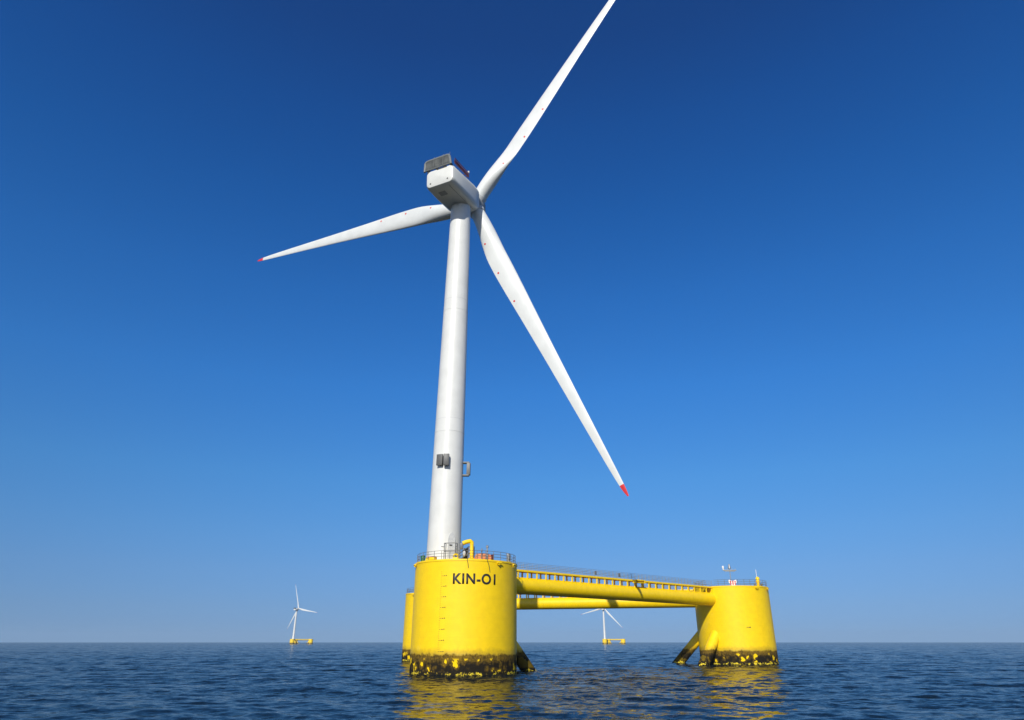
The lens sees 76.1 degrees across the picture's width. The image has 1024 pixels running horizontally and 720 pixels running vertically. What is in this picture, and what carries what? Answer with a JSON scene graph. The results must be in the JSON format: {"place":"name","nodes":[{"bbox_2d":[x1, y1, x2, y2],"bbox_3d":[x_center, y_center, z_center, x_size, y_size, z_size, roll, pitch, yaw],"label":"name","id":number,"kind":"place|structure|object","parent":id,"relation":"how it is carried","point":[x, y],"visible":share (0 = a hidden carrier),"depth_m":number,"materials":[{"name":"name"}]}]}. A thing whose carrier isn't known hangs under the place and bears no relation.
{"place":"outdoors","nodes":[
{"label":"outdoors","id":0,"kind":"place"},
{"bbox_2d":[441,542,457,558],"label":"access gate","id":1,"kind":"structure","parent":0,"point":[449,551],"depth_m":112.95,"materials":[{"name":"grey metal"}]},
{"bbox_2d":[0,642,1023,719],"bbox_3d":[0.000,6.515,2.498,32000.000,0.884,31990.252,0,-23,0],"label":"sea","id":2,"kind":"structure","parent":0,"point":[564,681],"depth_m":84.00,"materials":[{"name":"blue liquid"}]},
{"bbox_2d":[289,639,312,643],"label":"floating platform","id":3,"kind":"structure","parent":2,"relation":"on","point":[295,641],"depth_m":2060.95,"materials":[{"name":"yellow paint"}]},
{"bbox_2d":[288,590,316,638],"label":"wind turbine","id":4,"kind":"object","parent":3,"relation":"on","point":[295,615],"visible":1,"depth_m":2062.15,"materials":[{"name":"white paint"}]},
{"bbox_2d":[402,550,778,675],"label":"floating platform","id":5,"kind":"structure","parent":2,"relation":"on","point":[460,617],"depth_m":124.93,"materials":[{"name":"yellow paint"}]},
{"bbox_2d":[426,556,436,559],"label":"deck locker","id":6,"kind":"object","parent":5,"relation":"on","point":[432,558],"visible":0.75,"depth_m":114.07,"materials":[{"name":"yellow metal"}]},
{"bbox_2d":[258,0,628,558],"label":"wind turbine","id":7,"kind":"object","parent":5,"relation":"on","point":[457,194],"visible":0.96,"depth_m":143.16,"materials":[{"name":"white paint"}]},
{"bbox_2d":[459,546,474,558],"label":"entrance stair","id":8,"kind":"object","parent":5,"relation":"on","point":[468,550],"visible":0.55,"depth_m":114.17,"materials":[{"name":"grey metal"}]},
{"bbox_2d":[460,539,474,558],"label":"davit crane","id":9,"kind":"object","parent":5,"relation":"on","point":[468,541],"visible":0.91,"depth_m":113.60,"materials":[{"name":"yellow metal"}]},
{"bbox_2d":[475,554,492,559],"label":"deck chest","id":10,"kind":"object","parent":5,"relation":"on","point":[477,556],"visible":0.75,"depth_m":112.77,"materials":[{"name":"red paint"}]},
{"bbox_2d":[722,564,735,578],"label":"navigation mast","id":11,"kind":"object","parent":5,"relation":"on","point":[729,568],"visible":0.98,"depth_m":165.23,"materials":[{"name":"metal"}]},
{"bbox_2d":[754,574,762,585],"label":"marine lantern","id":12,"kind":"object","parent":5,"relation":"on","point":[757,581],"visible":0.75,"depth_m":163.81,"materials":[{"name":"yellow metal"}]},
{"bbox_2d":[602,639,625,643],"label":"floating platform","id":13,"kind":"structure","parent":2,"relation":"on","point":[606,641],"depth_m":2017.37,"materials":[{"name":"yellow paint"}]},
{"bbox_2d":[583,583,621,638],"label":"wind turbine","id":14,"kind":"object","parent":13,"relation":"on","point":[604,632],"visible":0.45,"depth_m":2035.87,"materials":[{"name":"white paint"}]},
{"bbox_2d":[0,0,1023,641],"label":"sky","id":15,"kind":"structure","parent":0,"point":[771,252],"materials":[{"name":"blue"}]}
]}

